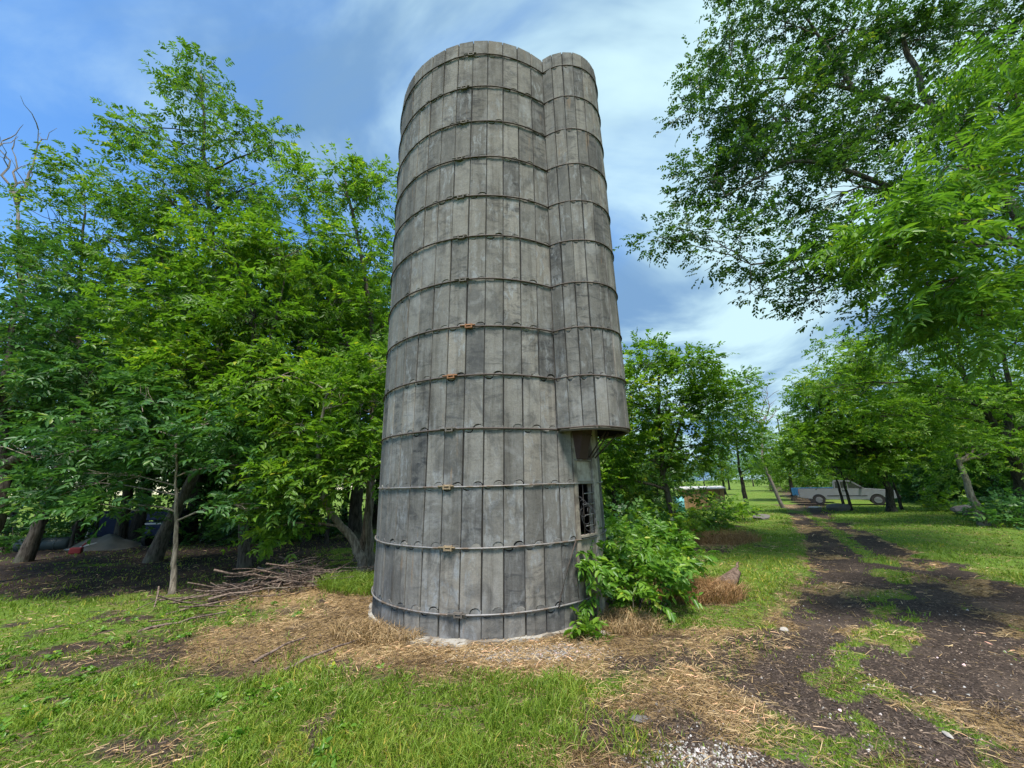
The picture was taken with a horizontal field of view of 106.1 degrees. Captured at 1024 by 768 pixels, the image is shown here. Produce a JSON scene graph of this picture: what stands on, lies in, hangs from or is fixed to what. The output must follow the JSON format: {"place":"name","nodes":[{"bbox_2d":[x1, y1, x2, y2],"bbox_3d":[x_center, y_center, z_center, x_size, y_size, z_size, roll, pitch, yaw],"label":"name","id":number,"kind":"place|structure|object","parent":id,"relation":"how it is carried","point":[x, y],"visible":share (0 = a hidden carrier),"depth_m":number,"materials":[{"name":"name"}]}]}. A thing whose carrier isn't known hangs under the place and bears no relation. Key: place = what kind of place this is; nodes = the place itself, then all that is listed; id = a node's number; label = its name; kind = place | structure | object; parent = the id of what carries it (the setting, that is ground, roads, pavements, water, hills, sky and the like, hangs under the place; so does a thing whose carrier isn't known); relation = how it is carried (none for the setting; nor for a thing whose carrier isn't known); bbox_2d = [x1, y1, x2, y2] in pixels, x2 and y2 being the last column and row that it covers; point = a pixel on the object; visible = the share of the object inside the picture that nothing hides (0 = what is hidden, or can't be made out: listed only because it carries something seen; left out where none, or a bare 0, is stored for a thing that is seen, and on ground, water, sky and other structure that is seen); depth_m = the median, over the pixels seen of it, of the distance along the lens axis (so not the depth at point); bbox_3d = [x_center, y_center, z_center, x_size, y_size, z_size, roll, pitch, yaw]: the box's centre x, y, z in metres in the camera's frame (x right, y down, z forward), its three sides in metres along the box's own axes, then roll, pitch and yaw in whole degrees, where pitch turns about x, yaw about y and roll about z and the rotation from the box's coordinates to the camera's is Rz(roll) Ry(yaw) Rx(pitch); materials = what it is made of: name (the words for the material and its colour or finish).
{"place":"outdoors","nodes":[
{"label":"outdoors","id":0,"kind":"place"},
{"bbox_2d":[0,479,1023,767],"bbox_3d":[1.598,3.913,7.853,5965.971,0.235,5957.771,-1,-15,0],"label":"grass ground","id":1,"kind":"structure","parent":0,"point":[754,491],"depth_m":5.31,"materials":[{"name":"green plant"}]},
{"bbox_2d":[1,511,47,544],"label":"understory shrub","id":2,"kind":"object","parent":1,"relation":"on","point":[7,532],"visible":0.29,"depth_m":15.47,"materials":[{"name":"green plant"}]},
{"bbox_2d":[0,306,50,492],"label":"tree","id":3,"kind":"object","parent":1,"relation":"on","point":[41,456],"visible":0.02,"depth_m":15.87,"materials":[{"name":"green plant"}]},
{"bbox_2d":[0,98,56,373],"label":"dead snag","id":4,"kind":"object","parent":1,"relation":"on","point":[15,181],"visible":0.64,"depth_m":17.03,"materials":[{"name":"brown wood"}]},
{"bbox_2d":[12,537,74,551],"bbox_3d":[-16.415,5.635,13.512,1.500,0.457,0.464,2,-15,-14],"label":"fallen tank","id":5,"kind":"object","parent":1,"relation":"on","point":[55,543],"visible":0.54,"depth_m":13.43,"materials":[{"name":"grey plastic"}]},
{"bbox_2d":[0,512,103,553],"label":"understory shrub","id":6,"kind":"object","parent":1,"relation":"on","point":[64,523],"visible":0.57,"depth_m":13.99,"materials":[{"name":"green plant"}]},
{"bbox_2d":[10,349,151,532],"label":"tree","id":7,"kind":"object","parent":1,"relation":"on","point":[34,461],"visible":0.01,"depth_m":16.43,"materials":[{"name":"green plant"}]},
{"bbox_2d":[0,225,178,532],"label":"leaning tree","id":8,"kind":"object","parent":1,"relation":"on","point":[35,368],"visible":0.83,"depth_m":9.42,"materials":[{"name":"green plant"}]},
{"bbox_2d":[44,412,137,548],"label":"thin pole tree","id":9,"kind":"object","parent":1,"relation":"on","point":[71,542],"visible":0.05,"depth_m":13.87,"materials":[{"name":"green plant"}]},
{"bbox_2d":[0,139,186,562],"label":"leafy tree","id":10,"kind":"object","parent":1,"relation":"on","point":[28,549],"visible":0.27,"depth_m":13.29,"materials":[{"name":"green plant"}]},
{"bbox_2d":[7,283,188,541],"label":"tree","id":11,"kind":"object","parent":1,"relation":"on","point":[72,527],"visible":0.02,"depth_m":16.00,"materials":[{"name":"green plant"}]},
{"bbox_2d":[63,534,141,550],"bbox_3d":[-14.777,5.700,13.998,2.500,0.477,1.600,-1,-15,0],"label":"tarp heap","id":12,"kind":"object","parent":1,"relation":"on","point":[108,542],"visible":0.78,"depth_m":13.64,"materials":[{"name":"grey fabric"}]},
{"bbox_2d":[85,510,133,537],"bbox_3d":[-17.535,6.220,17.202,2.310,1.146,0.404,-1,-15,-3],"label":"blue panel","id":13,"kind":"object","parent":1,"relation":"on","point":[109,527],"visible":0.15,"depth_m":17.14,"materials":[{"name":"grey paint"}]},
{"bbox_2d":[38,294,232,539],"bbox_3d":[-15.050,1.329,15.816,7.747,10.123,5.186,-13,-18,36],"label":"tree","id":14,"kind":"object","parent":1,"relation":"on","point":[121,530],"visible":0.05,"depth_m":14.91,"materials":[{"name":"green plant"}]},
{"bbox_2d":[7,252,283,537],"bbox_3d":[-16.631,0.071,18.679,10.846,14.172,7.260,6,-16,-26],"label":"tree","id":15,"kind":"object","parent":1,"relation":"on","point":[138,520],"visible":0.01,"depth_m":16.92,"materials":[{"name":"green plant"}]},
{"bbox_2d":[0,360,318,593],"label":"sapling","id":16,"kind":"object","parent":1,"relation":"on","point":[129,451],"visible":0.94,"depth_m":7.65,"materials":[{"name":"green plant"}]},
{"bbox_2d":[141,508,196,545],"bbox_3d":[-12.890,5.388,14.571,1.120,1.285,1.255,0,-15,-6],"label":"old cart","id":17,"kind":"object","parent":1,"relation":"on","point":[149,540],"visible":0.44,"depth_m":14.07,"materials":[{"name":"blue paint"}]},
{"bbox_2d":[138,611,225,631],"bbox_3d":[-4.694,3.402,5.515,0.966,0.088,0.057,10,-19,-37],"label":"fallen stick","id":18,"kind":"object","parent":1,"relation":"on","point":[152,627],"visible":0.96,"depth_m":5.45,"materials":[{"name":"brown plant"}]},
{"bbox_2d":[49,235,316,542],"bbox_3d":[-13.023,0.205,16.651,11.036,12.788,7.776,0,-15,-6],"label":"tree","id":19,"kind":"object","parent":1,"relation":"on","point":[197,489],"visible":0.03,"depth_m":15.11,"materials":[{"name":"green plant"}]},
{"bbox_2d":[132,500,237,546],"bbox_3d":[-12.164,5.258,14.730,3.759,1.658,2.896,-1,-15,0],"label":"understory shrub","id":20,"kind":"object","parent":1,"relation":"on","point":[181,532],"visible":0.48,"depth_m":14.45,"materials":[{"name":"green plant"}]},
{"bbox_2d":[131,371,238,536],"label":"tree","id":21,"kind":"object","parent":1,"relation":"on","point":[216,485],"visible":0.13,"depth_m":16.17,"materials":[{"name":"green plant"}]},
{"bbox_2d":[56,36,318,562],"bbox_3d":[-10.728,-3.646,12.468,8.152,17.937,5.109,-1,-15,0],"label":"leafy tree","id":22,"kind":"object","parent":1,"relation":"on","point":[157,549],"visible":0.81,"depth_m":12.86,"materials":[{"name":"green plant"}]},
{"bbox_2d":[0,597,390,767],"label":"weeds","id":23,"kind":"object","parent":1,"relation":"on","point":[219,694],"visible":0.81,"depth_m":3.55,"materials":[{"name":"green plant"}]},
{"bbox_2d":[56,189,360,567],"bbox_3d":[-7.514,-0.365,10.006,6.795,10.186,4.405,-1,-15,0],"label":"leafy tree","id":24,"kind":"object","parent":1,"relation":"on","point":[208,307],"visible":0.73,"depth_m":9.87,"materials":[{"name":"green plant"}]},
{"bbox_2d":[202,502,297,546],"bbox_3d":[-9.593,5.095,14.334,3.035,1.696,2.568,11,-19,-39],"label":"understory shrub","id":25,"kind":"object","parent":1,"relation":"on","point":[224,535],"visible":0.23,"depth_m":13.98,"materials":[{"name":"green plant"}]},
{"bbox_2d":[135,552,374,621],"bbox_3d":[-4.399,3.742,7.272,4.146,1.073,2.480,12,-20,-42],"label":"brush pile","id":26,"kind":"object","parent":1,"relation":"on","point":[302,579],"visible":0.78,"depth_m":7.01,"materials":[{"name":"brown plant"}]},
{"bbox_2d":[156,236,355,542],"bbox_3d":[-10.108,0.001,16.029,6.482,12.654,9.684,-1,-15,-3],"label":"tree","id":27,"kind":"object","parent":1,"relation":"on","point":[201,379],"visible":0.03,"depth_m":14.32,"materials":[{"name":"green plant"}]},
{"bbox_2d":[252,636,305,663],"bbox_3d":[-2.674,3.062,4.439,0.050,0.087,0.609,-8,-16,25],"label":"fallen stick","id":28,"kind":"object","parent":1,"relation":"on","point":[266,654],"visible":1,"depth_m":4.37,"materials":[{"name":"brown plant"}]},
{"bbox_2d":[185,243,390,539],"bbox_3d":[-8.351,0.319,16.634,10.668,12.362,7.517,-3,-15,6],"label":"tree","id":29,"kind":"object","parent":1,"relation":"on","point":[312,511],"visible":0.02,"depth_m":15.50,"materials":[{"name":"green plant"}]},
{"bbox_2d":[214,381,362,530],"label":"tree","id":30,"kind":"object","parent":1,"relation":"on","point":[249,469],"depth_m":15.70,"materials":[{"name":"green plant"}]},
{"bbox_2d":[196,327,387,571],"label":"leafy tree","id":31,"kind":"object","parent":1,"relation":"on","point":[335,450],"visible":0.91,"depth_m":8.11,"materials":[{"name":"green plant"}]},
{"bbox_2d":[253,425,343,544],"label":"thin pole tree","id":32,"kind":"object","parent":1,"relation":"on","point":[304,539],"visible":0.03,"depth_m":13.55,"materials":[{"name":"green plant"}]},
{"bbox_2d":[272,410,346,543],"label":"thin pole tree","id":33,"kind":"object","parent":1,"relation":"on","point":[326,539],"visible":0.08,"depth_m":13.58,"materials":[{"name":"green plant"}]},
{"bbox_2d":[277,503,345,541],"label":"understory shrub","id":34,"kind":"object","parent":1,"relation":"on","point":[332,522],"visible":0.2,"depth_m":15.16,"materials":[{"name":"green plant"}]},
{"bbox_2d":[282,639,356,670],"bbox_3d":[-2.119,3.023,4.312,0.064,0.088,0.846,-13,-19,38],"label":"fallen stick","id":35,"kind":"object","parent":1,"relation":"on","point":[308,657],"visible":0.78,"depth_m":4.26,"materials":[{"name":"brown wood"}]},
{"bbox_2d":[251,243,390,539],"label":"tree","id":36,"kind":"object","parent":1,"relation":"on","point":[355,519],"visible":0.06,"depth_m":14.51,"materials":[{"name":"green plant"}]},
{"bbox_2d":[245,138,398,561],"bbox_3d":[-5.439,-1.500,11.764,5.218,13.245,4.989,-15,-20,41],"label":"leafy tree","id":37,"kind":"object","parent":1,"relation":"on","point":[360,188],"visible":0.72,"depth_m":12.19,"materials":[{"name":"green plant"}]},
{"bbox_2d":[293,498,363,538],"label":"understory shrub","id":38,"kind":"object","parent":1,"relation":"on","point":[342,513],"visible":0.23,"depth_m":16.17,"materials":[{"name":"green plant"}]},
{"bbox_2d":[292,275,389,529],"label":"tree","id":39,"kind":"object","parent":1,"relation":"on","point":[374,520],"depth_m":17.94,"materials":[{"name":"green plant"}]},
{"bbox_2d":[310,567,373,596],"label":"tall grass","id":40,"kind":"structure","parent":1,"relation":"on","point":[364,580],"depth_m":7.01,"materials":[{"name":"green plant"}]},
{"bbox_2d":[311,405,381,521],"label":"tree","id":41,"kind":"object","parent":1,"relation":"on","point":[347,501],"visible":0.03,"depth_m":17.27,"materials":[{"name":"green plant"}]},
{"bbox_2d":[310,326,388,570],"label":"pale trunk tree","id":42,"kind":"object","parent":1,"relation":"on","point":[369,551],"visible":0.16,"depth_m":9.43,"materials":[{"name":"green plant"}]},
{"bbox_2d":[323,613,427,647],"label":"dead grass","id":43,"kind":"structure","parent":1,"relation":"on","point":[369,630],"depth_m":4.76,"materials":[{"name":"plant"}]},
{"bbox_2d":[368,41,630,649],"bbox_3d":[-0.291,-1.097,7.681,4.342,9.954,4.168,-1,-15,0],"label":"silo","id":44,"kind":"object","parent":1,"relation":"on","point":[505,402],"visible":0.99,"depth_m":5.81,"materials":[{"name":"wood"}]},
{"bbox_2d":[577,461,590,480],"bbox_3d":[1.068,1.333,5.834,0.075,0.310,0.420,-14,-19,39],"label":"door panel","id":45,"kind":"structure","parent":44,"relation":"in","point":[583,468],"depth_m":5.80,"materials":[{"name":"grey wood"}]},
{"bbox_2d":[581,535,596,578],"bbox_3d":[1.083,2.456,5.523,0.075,0.560,0.424,-14,-19,39],"label":"door panel","id":46,"kind":"structure","parent":44,"relation":"in","point":[586,544],"depth_m":5.51,"materials":[{"name":"grey wood"}]},
{"bbox_2d":[584,576,599,619],"bbox_3d":[1.090,2.986,5.377,0.075,0.520,0.424,-14,-19,40],"label":"door panel","id":47,"kind":"structure","parent":44,"relation":"in","point":[585,594],"depth_m":5.31,"materials":[{"name":"grey wood"}]},
{"bbox_2d":[0,513,1023,767],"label":"dry straw","id":48,"kind":"object","parent":1,"relation":"on","point":[644,697],"visible":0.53,"depth_m":3.98,"materials":[{"name":"beige plant"}]},
{"bbox_2d":[563,604,622,643],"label":"weed","id":49,"kind":"object","parent":1,"relation":"on","point":[590,627],"visible":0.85,"depth_m":4.65,"materials":[{"name":"green plant"}]},
{"bbox_2d":[575,549,620,625],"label":"shrub","id":50,"kind":"object","parent":1,"relation":"on","point":[584,565],"depth_m":5.12,"materials":[{"name":"green plant"}]},
{"bbox_2d":[575,603,664,636],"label":"dead grass","id":51,"kind":"structure","parent":1,"relation":"on","point":[650,621],"depth_m":5.01,"materials":[{"name":"plant"}]},
{"bbox_2d":[601,454,645,519],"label":"thicket shrub","id":52,"kind":"object","parent":1,"relation":"on","point":[609,493],"visible":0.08,"depth_m":18.06,"materials":[{"name":"green plant"}]},
{"bbox_2d":[599,392,664,523],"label":"background tree","id":53,"kind":"object","parent":1,"relation":"on","point":[626,497],"visible":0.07,"depth_m":17.42,"materials":[{"name":"green plant"}]},
{"bbox_2d":[603,493,679,540],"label":"green shrub","id":54,"kind":"object","parent":1,"relation":"on","point":[622,507],"visible":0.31,"depth_m":12.20,"materials":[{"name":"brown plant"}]},
{"bbox_2d":[609,391,690,514],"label":"background tree","id":55,"kind":"object","parent":1,"relation":"on","point":[659,459],"visible":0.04,"depth_m":20.37,"materials":[{"name":"green plant"}]},
{"bbox_2d":[581,505,722,623],"bbox_3d":[2.177,2.958,6.918,2.548,1.468,4.073,-11,-18,33],"label":"leafy bush","id":56,"kind":"object","parent":1,"relation":"on","point":[664,562],"visible":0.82,"depth_m":5.84,"materials":[{"name":"green plant"}]},
{"bbox_2d":[617,441,699,517],"bbox_3d":[7.095,4.869,19.505,4.536,4.972,5.314,4,-16,-19],"label":"thicket shrub","id":57,"kind":"object","parent":1,"relation":"on","point":[655,499],"visible":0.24,"depth_m":18.66,"materials":[{"name":"green plant"}]},
{"bbox_2d":[612,493,720,540],"bbox_3d":[5.055,4.381,12.700,2.914,1.501,2.978,-12,-18,34],"label":"green shrub","id":58,"kind":"object","parent":1,"relation":"on","point":[683,524],"visible":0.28,"depth_m":12.51,"materials":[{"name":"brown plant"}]},
{"bbox_2d":[598,328,782,530],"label":"tree","id":59,"kind":"object","parent":1,"relation":"on","point":[698,396],"visible":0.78,"depth_m":14.35,"materials":[{"name":"green plant"}]},
{"bbox_2d":[644,573,755,605],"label":"dead grass","id":60,"kind":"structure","parent":1,"relation":"on","point":[716,592],"depth_m":6.04,"materials":[{"name":"brown plant"}]},
{"bbox_2d":[675,486,725,508],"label":"wooden shed","id":61,"kind":"structure","parent":1,"relation":"on","point":[719,490],"depth_m":25.50,"materials":[{"name":"beige wood"}]},
{"bbox_2d":[662,486,739,529],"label":"green shrub","id":62,"kind":"object","parent":1,"relation":"on","point":[725,522],"visible":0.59,"depth_m":15.78,"materials":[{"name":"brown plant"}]},
{"bbox_2d":[662,528,767,545],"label":"dead grass","id":63,"kind":"structure","parent":1,"relation":"on","point":[743,537],"depth_m":11.72,"materials":[{"name":"brown plant"}]},
{"bbox_2d":[691,441,739,494],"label":"background tree","id":64,"kind":"object","parent":1,"relation":"on","point":[722,476],"visible":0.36,"depth_m":49.71,"materials":[{"name":"green plant"}]},
{"bbox_2d":[713,562,740,586],"bbox_3d":[3.993,3.517,7.008,1.530,0.301,0.303,12,-20,-42],"label":"old log","id":65,"kind":"object","parent":1,"relation":"on","point":[734,573],"visible":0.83,"depth_m":6.93,"materials":[{"name":"brown wood"}]},
{"bbox_2d":[714,450,749,489],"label":"tree","id":66,"kind":"object","parent":1,"relation":"on","point":[728,482],"visible":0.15,"depth_m":72.45,"materials":[{"name":"green plant"}]},
{"bbox_2d":[702,491,763,521],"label":"green shrub","id":67,"kind":"object","parent":1,"relation":"on","point":[741,508],"visible":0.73,"depth_m":17.88,"materials":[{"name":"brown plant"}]},
{"bbox_2d":[701,364,777,511],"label":"slope tree","id":68,"kind":"object","parent":1,"relation":"on","point":[747,414],"visible":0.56,"depth_m":23.08,"materials":[{"name":"green plant"}]},
{"bbox_2d":[730,433,784,490],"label":"background tree","id":69,"kind":"object","parent":1,"relation":"on","point":[749,456],"visible":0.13,"depth_m":61.19,"materials":[{"name":"green plant"}]},
{"bbox_2d":[753,382,784,507],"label":"dead branch tree","id":70,"kind":"object","parent":1,"relation":"on","point":[779,500],"visible":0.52,"depth_m":25.26,"materials":[{"name":"brown plant"}]},
{"bbox_2d":[769,413,831,489],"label":"background tree","id":71,"kind":"object","parent":1,"relation":"on","point":[801,484],"visible":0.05,"depth_m":38.37,"materials":[{"name":"green plant"}]},
{"bbox_2d":[613,0,1023,368],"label":"overhanging tree","id":72,"kind":"object","parent":1,"relation":"on","point":[813,160],"visible":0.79,"depth_m":9.76,"materials":[{"name":"green plant"}]},
{"bbox_2d":[792,405,859,486],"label":"background tree","id":73,"kind":"object","parent":1,"relation":"on","point":[828,482],"visible":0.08,"depth_m":34.31,"materials":[{"name":"green plant"}]},
{"bbox_2d":[795,426,872,503],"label":"thin stem tree","id":74,"kind":"object","parent":1,"relation":"on","point":[840,492],"visible":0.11,"depth_m":22.11,"materials":[{"name":"green plant"}]},
{"bbox_2d":[795,416,876,510],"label":"thin stem tree","id":75,"kind":"object","parent":1,"relation":"on","point":[844,484],"visible":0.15,"depth_m":21.45,"materials":[{"name":"green plant"}]},
{"bbox_2d":[826,503,850,510],"bbox_3d":[18.193,6.946,21.425,1.122,0.589,0.784,1,-15,-11],"label":"boulder","id":76,"kind":"object","parent":1,"relation":"on","point":[837,507],"visible":0.8,"depth_m":21.23,"materials":[{"name":"stone"}]},
{"bbox_2d":[797,480,900,504],"bbox_3d":[22.855,7.432,26.444,5.310,1.632,2.071,-13,-18,36],"label":"pickup truck","id":77,"kind":"object","parent":1,"relation":"on","point":[856,491],"visible":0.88,"depth_m":25.93,"materials":[{"name":"silver metal"}]},
{"bbox_2d":[756,336,996,511],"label":"yard tree","id":78,"kind":"object","parent":1,"relation":"on","point":[879,466],"visible":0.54,"depth_m":20.34,"materials":[{"name":"green plant"}]},
{"bbox_2d":[845,427,912,509],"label":"thin stem tree","id":79,"kind":"object","parent":1,"relation":"on","point":[901,507],"visible":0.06,"depth_m":21.44,"materials":[{"name":"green plant"}]},
{"bbox_2d":[776,258,1023,520],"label":"dark limbed tree","id":80,"kind":"object","parent":1,"relation":"on","point":[1003,439],"visible":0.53,"depth_m":15.05,"materials":[{"name":"green plant"}]},
{"bbox_2d":[777,19,1023,402],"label":"feathery leaf tree","id":81,"kind":"object","parent":1,"relation":"on","point":[906,234],"visible":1,"depth_m":5.18,"materials":[{"name":"green plant"}]},
{"bbox_2d":[878,389,929,498],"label":"background tree","id":82,"kind":"object","parent":1,"relation":"on","point":[902,486],"visible":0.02,"depth_m":28.12,"materials":[{"name":"green plant"}]},
{"bbox_2d":[887,447,976,502],"bbox_3d":[28.225,6.444,26.896,4.188,4.591,4.906,-4,-15,8],"label":"thicket shrub","id":83,"kind":"object","parent":1,"relation":"on","point":[905,471],"visible":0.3,"depth_m":26.61,"materials":[{"name":"green plant"}]},
{"bbox_2d":[910,485,984,511],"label":"green shrub","id":84,"kind":"object","parent":1,"relation":"on","point":[931,504],"visible":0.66,"depth_m":19.95,"materials":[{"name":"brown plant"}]},
{"bbox_2d":[878,360,1022,501],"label":"background tree","id":85,"kind":"object","parent":1,"relation":"on","point":[921,468],"visible":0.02,"depth_m":26.19,"materials":[{"name":"green plant"}]},
{"bbox_2d":[909,443,1010,503],"bbox_3d":[30.614,5.558,25.336,6.070,5.680,5.181,1,-15,-11],"label":"thicket shrub","id":86,"kind":"object","parent":1,"relation":"on","point":[976,490],"visible":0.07,"depth_m":24.94,"materials":[{"name":"green plant"}]},
{"bbox_2d":[950,505,971,514],"bbox_3d":[21.130,5.920,17.994,0.959,0.596,0.874,-6,-15,17],"label":"boulder","id":87,"kind":"object","parent":1,"relation":"on","point":[956,509],"visible":0.46,"depth_m":17.82,"materials":[{"name":"stone"}]},
{"bbox_2d":[902,322,1023,479],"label":"background tree","id":88,"kind":"object","parent":1,"relation":"on","point":[1012,372],"visible":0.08,"depth_m":21.50,"materials":[{"name":"green plant"}]},
{"bbox_2d":[903,358,1023,503],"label":"background tree","id":89,"kind":"object","parent":1,"relation":"on","point":[942,479],"visible":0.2,"depth_m":22.40,"materials":[{"name":"green plant"}]},
{"bbox_2d":[910,422,1019,506],"bbox_3d":[28.130,4.910,22.522,5.121,5.614,6.000,-3,-15,8],"label":"thicket shrub","id":90,"kind":"object","parent":1,"relation":"on","point":[1002,485],"visible":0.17,"depth_m":22.06,"materials":[{"name":"green plant"}]},
{"bbox_2d":[954,440,1000,525],"bbox_3d":[17.925,3.722,14.509,1.729,3.342,0.406,-4,-15,10],"label":"dead leaning trunk","id":91,"kind":"object","parent":1,"relation":"on","point":[969,491],"visible":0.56,"depth_m":14.51,"materials":[{"name":"grey wood"}]},
{"bbox_2d":[948,481,1023,526],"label":"green shrub","id":92,"kind":"object","parent":1,"relation":"on","point":[989,498],"visible":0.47,"depth_m":14.43,"materials":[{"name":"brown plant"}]},
{"bbox_2d":[958,490,1023,530],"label":"green shrub","id":93,"kind":"object","parent":1,"relation":"on","point":[994,515],"visible":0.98,"depth_m":13.55,"materials":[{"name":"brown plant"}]},
{"bbox_2d":[0,0,1023,496],"label":"sky","id":94,"kind":"structure","parent":0,"point":[337,70],"materials":[{"name":"blue"}]},
{"bbox_2d":[551,486,1023,767],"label":"dirt track","id":95,"kind":"structure","parent":0,"point":[952,570],"depth_m":4.07,"materials":[{"name":"brown soil"}]},
{"bbox_2d":[0,525,1023,767],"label":"wood chips","id":96,"kind":"object","parent":95,"relation":"on","point":[898,726],"visible":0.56,"depth_m":3.32,"materials":[{"name":"brown wood"}]},
{"bbox_2d":[435,596,1016,767],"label":"pale gravel","id":97,"kind":"structure","parent":95,"relation":"on","point":[693,744],"depth_m":2.85,"materials":[{"name":"grey gravel"}]},
{"bbox_2d":[735,405,827,500],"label":"background tree","id":98,"kind":"object","parent":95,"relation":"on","point":[789,475],"visible":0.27,"depth_m":33.37,"materials":[{"name":"green plant"}]},
{"bbox_2d":[763,472,811,491],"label":"green shrub","id":99,"kind":"object","parent":95,"relation":"on","point":[782,485],"visible":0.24,"depth_m":53.30,"materials":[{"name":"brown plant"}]},
{"bbox_2d":[779,487,832,502],"bbox_3d":[22.892,8.643,29.914,3.513,1.120,1.960,-13,-18,36],"label":"utility trailer","id":100,"kind":"object","parent":95,"relation":"on","point":[794,491],"visible":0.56,"depth_m":29.81,"materials":[{"name":"blue paint"}]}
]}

